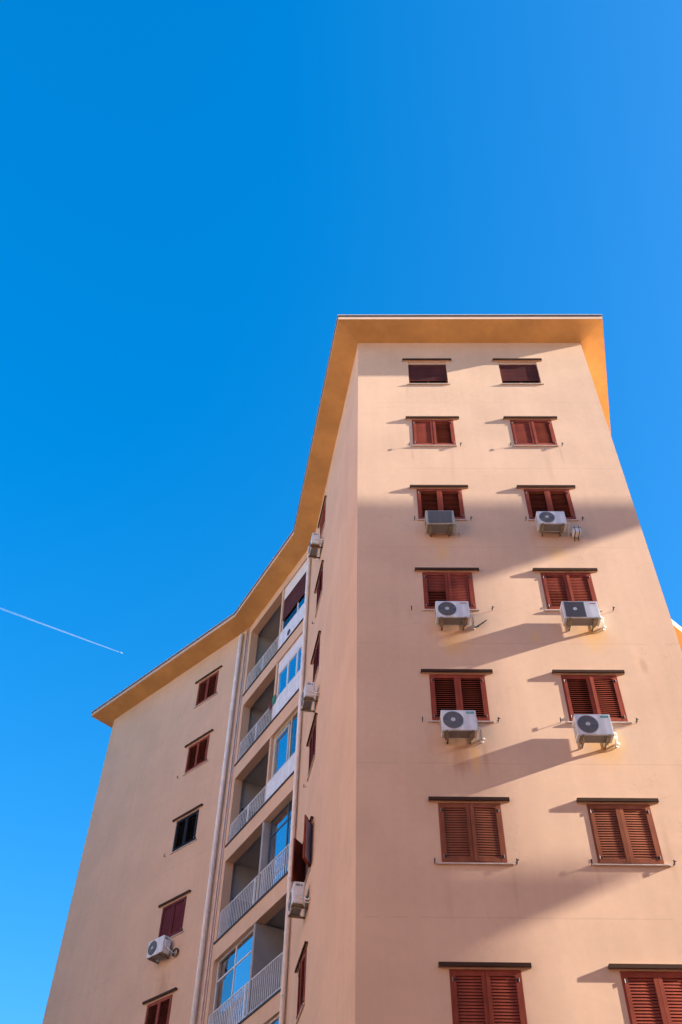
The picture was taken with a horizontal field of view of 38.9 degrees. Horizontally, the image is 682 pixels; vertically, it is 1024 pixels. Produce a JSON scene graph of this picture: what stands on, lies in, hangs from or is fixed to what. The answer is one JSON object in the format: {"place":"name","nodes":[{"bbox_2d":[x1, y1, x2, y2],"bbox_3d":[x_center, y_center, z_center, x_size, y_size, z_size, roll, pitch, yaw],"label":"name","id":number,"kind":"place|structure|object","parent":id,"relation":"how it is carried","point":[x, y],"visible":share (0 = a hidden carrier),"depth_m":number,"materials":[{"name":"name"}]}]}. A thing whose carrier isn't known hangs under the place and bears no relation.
{"place":"outdoors","nodes":[
{"label":"outdoors","id":0,"kind":"place"},
{"bbox_2d":[0,0,681,1023],"label":"sky","id":1,"kind":"structure","parent":0,"point":[194,194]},
{"bbox_2d":[42,314,681,1023],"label":"apartment building","id":2,"kind":"structure","parent":0,"point":[522,864],"depth_m":23.46,"materials":[{"name":"peach-beige plaster"},{"name":"dark glass"},{"name":"red paint"}]},
{"bbox_2d":[142,987,177,1023],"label":"window","id":3,"kind":"structure","parent":2,"relation":"in","point":[160,1010],"depth_m":29.90,"materials":[{"name":"red paint"}]},
{"bbox_2d":[146,935,178,963],"bbox_3d":[-5.703,14.053,31.078,1.175,0.657,0.467,-36,-58,27],"label":"air conditioner","id":4,"kind":"object","parent":2,"relation":"attached to","point":[159,948],"visible":1,"depth_m":31.01,"materials":[{"name":"white paint"}]},
{"bbox_2d":[158,889,190,937],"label":"window","id":5,"kind":"structure","parent":2,"relation":"in","point":[171,926],"depth_m":32.10,"materials":[{"name":"red paint"}]},
{"bbox_2d":[164,803,202,856],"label":"window","id":6,"kind":"structure","parent":2,"relation":"in","point":[187,829],"depth_m":34.60,"materials":[{"name":"black glass"}]},
{"bbox_2d":[177,729,213,778],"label":"window","id":7,"kind":"structure","parent":2,"relation":"in","point":[198,757],"depth_m":37.06,"materials":[{"name":"red paint"}]},
{"bbox_2d":[193,665,222,708],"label":"window","id":8,"kind":"structure","parent":2,"relation":"in","point":[208,689],"depth_m":39.46,"materials":[{"name":"red paint"}]},
{"bbox_2d":[288,881,310,918],"bbox_3d":[-0.982,9.197,22.939,0.437,0.590,0.921,9,-50,-6],"label":"air conditioner","id":9,"kind":"object","parent":2,"relation":"attached to","point":[296,902],"visible":1,"depth_m":22.81,"materials":[{"name":"white paint"}]},
{"bbox_2d":[295,941,307,1023],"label":"window","id":10,"kind":"structure","parent":2,"relation":"in","point":[301,963],"depth_m":21.83,"materials":[{"name":"red paint"}]},
{"bbox_2d":[291,815,313,884],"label":"window","id":11,"kind":"structure","parent":2,"relation":"in","point":[301,857],"depth_m":24.03,"materials":[{"name":"red paint"}]},
{"bbox_2d":[301,681,319,712],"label":"air conditioner","id":12,"kind":"object","parent":2,"relation":"attached to","point":[308,698],"visible":1,"depth_m":27.19,"materials":[{"name":"white paint"}]},
{"bbox_2d":[303,712,317,786],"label":"window","id":13,"kind":"structure","parent":2,"relation":"in","point":[311,740],"depth_m":26.69,"materials":[{"name":"red paint"}]},
{"bbox_2d":[310,631,320,681],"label":"window","id":14,"kind":"structure","parent":2,"relation":"in","point":[315,657],"depth_m":29.02,"materials":[{"name":"red paint"}]},
{"bbox_2d":[308,533,323,558],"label":"air conditioner","id":15,"kind":"object","parent":2,"relation":"attached to","point":[314,544],"visible":1,"depth_m":32.53,"materials":[{"name":"white paint"}]},
{"bbox_2d":[312,560,323,623],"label":"window","id":16,"kind":"structure","parent":2,"relation":"in","point":[318,588],"depth_m":31.29,"materials":[{"name":"red paint"}]},
{"bbox_2d":[317,495,326,554],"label":"window","id":17,"kind":"structure","parent":2,"relation":"in","point":[321,523],"depth_m":33.80,"materials":[{"name":"red paint"}]},
{"bbox_2d":[402,358,450,384],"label":"window","id":18,"kind":"structure","parent":2,"relation":"in","point":[419,373],"depth_m":29.57,"materials":[{"name":"brown paint"}]},
{"bbox_2d":[406,416,460,446],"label":"window","id":19,"kind":"structure","parent":2,"relation":"in","point":[426,433],"depth_m":27.17,"materials":[{"name":"red paint"}]},
{"bbox_2d":[410,485,472,520],"bbox_3d":[2.553,-0.190,24.828,1.527,1.342,0.232,0,-49,1],"label":"window","id":20,"kind":"structure","parent":2,"relation":"in","point":[444,499],"depth_m":25.00,"materials":[{"name":"red paint"}]},
{"bbox_2d":[425,511,460,536],"bbox_3d":[2.529,0.295,23.922,0.882,0.570,0.437,0,-49,1],"label":"air conditioner","id":21,"kind":"object","parent":2,"relation":"attached to","point":[439,522],"visible":1,"depth_m":23.77,"materials":[{"name":"plastic"}]},
{"bbox_2d":[411,567,492,610],"bbox_3d":[2.545,1.838,22.482,1.885,1.342,0.232,0,-49,1],"label":"window","id":22,"kind":"structure","parent":2,"relation":"in","point":[456,584],"depth_m":22.57,"materials":[{"name":"red paint"}]},
{"bbox_2d":[435,601,475,630],"bbox_3d":[2.570,2.325,21.570,0.922,0.560,0.437,0,-49,1],"label":"air conditioner","id":23,"kind":"object","parent":2,"relation":"attached to","point":[452,612],"visible":1,"depth_m":21.42,"materials":[{"name":"white paint"}]},
{"bbox_2d":[421,669,499,722],"bbox_3d":[2.446,3.865,20.138,1.585,1.342,0.232,0,-49,1],"label":"window","id":24,"kind":"structure","parent":2,"relation":"in","point":[465,690],"depth_m":20.29,"materials":[{"name":"red paint"}]},
{"bbox_2d":[440,710,484,743],"bbox_3d":[2.433,4.300,19.288,0.882,0.560,0.437,0,-49,1],"label":"air conditioner","id":25,"kind":"object","parent":2,"relation":"attached to","point":[458,723],"visible":1,"depth_m":19.14,"materials":[{"name":"white paint"}]},
{"bbox_2d":[428,796,518,864],"bbox_3d":[2.416,5.892,17.793,1.547,1.342,0.232,0,-49,1],"label":"window","id":26,"kind":"structure","parent":2,"relation":"in","point":[470,833],"depth_m":17.77,"materials":[{"name":"brown paint"}]},
{"bbox_2d":[438,962,531,1023],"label":"window","id":27,"kind":"structure","parent":2,"relation":"in","point":[478,996],"depth_m":15.60,"materials":[{"name":"red paint"}]},
{"bbox_2d":[492,358,543,384],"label":"window","id":28,"kind":"structure","parent":2,"relation":"in","point":[511,373],"depth_m":29.52,"materials":[{"name":"brown paint"}]},
{"bbox_2d":[503,416,563,446],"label":"window","id":29,"kind":"structure","parent":2,"relation":"in","point":[528,434],"depth_m":27.11,"materials":[{"name":"red paint"}]},
{"bbox_2d":[516,485,583,520],"bbox_3d":[5.340,-0.183,24.775,1.527,1.342,0.232,0,-49,1],"label":"window","id":30,"kind":"structure","parent":2,"relation":"in","point":[546,501],"depth_m":24.95,"materials":[{"name":"red paint"}]},
{"bbox_2d":[535,511,571,536],"bbox_3d":[5.269,0.300,23.869,0.872,0.530,0.437,0,-49,1],"label":"air conditioner","id":31,"kind":"object","parent":2,"relation":"attached to","point":[550,521],"visible":1,"depth_m":23.73,"materials":[{"name":"white paint"}]},
{"bbox_2d":[532,568,614,611],"bbox_3d":[5.371,1.844,22.429,1.687,1.342,0.232,0,-49,1],"label":"window","id":32,"kind":"structure","parent":2,"relation":"in","point":[557,587],"depth_m":22.54,"materials":[{"name":"red paint"}]},
{"bbox_2d":[571,526,580,540],"bbox_3d":[5.777,0.521,23.712,0.200,0.320,0.239,0,-49,1],"label":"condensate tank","id":33,"kind":"object","parent":2,"relation":"attached to","point":[576,532],"visible":1,"depth_m":23.67,"materials":[{"name":"plastic"}]},
{"bbox_2d":[560,601,605,631],"bbox_3d":[5.410,2.328,21.521,0.982,0.570,0.437,0,-49,1],"label":"air conditioner","id":34,"kind":"object","parent":2,"relation":"attached to","point":[579,613],"visible":1,"depth_m":21.37,"materials":[{"name":"white paint"}]},
{"bbox_2d":[552,670,638,723],"bbox_3d":[5.234,3.871,20.086,1.585,1.342,0.232,0,-49,1],"label":"window","id":35,"kind":"structure","parent":2,"relation":"in","point":[584,694],"depth_m":20.17,"materials":[{"name":"red paint"}]},
{"bbox_2d":[572,714,619,748],"bbox_3d":[5.081,4.361,19.174,0.892,0.570,0.437,0,-49,1],"label":"air conditioner","id":36,"kind":"object","parent":2,"relation":"attached to","point":[592,728],"visible":1,"depth_m":19.03,"materials":[{"name":"white paint"}]},
{"bbox_2d":[576,798,675,866],"bbox_3d":[5.204,5.899,17.741,1.547,1.342,0.232,0,-49,1],"label":"window","id":37,"kind":"structure","parent":2,"relation":"in","point":[623,834],"depth_m":17.73,"materials":[{"name":"brown paint"}]},
{"bbox_2d":[608,963,681,1023],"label":"window","id":38,"kind":"structure","parent":2,"relation":"in","point":[651,997],"depth_m":15.58,"materials":[{"name":"red paint"}]}
]}

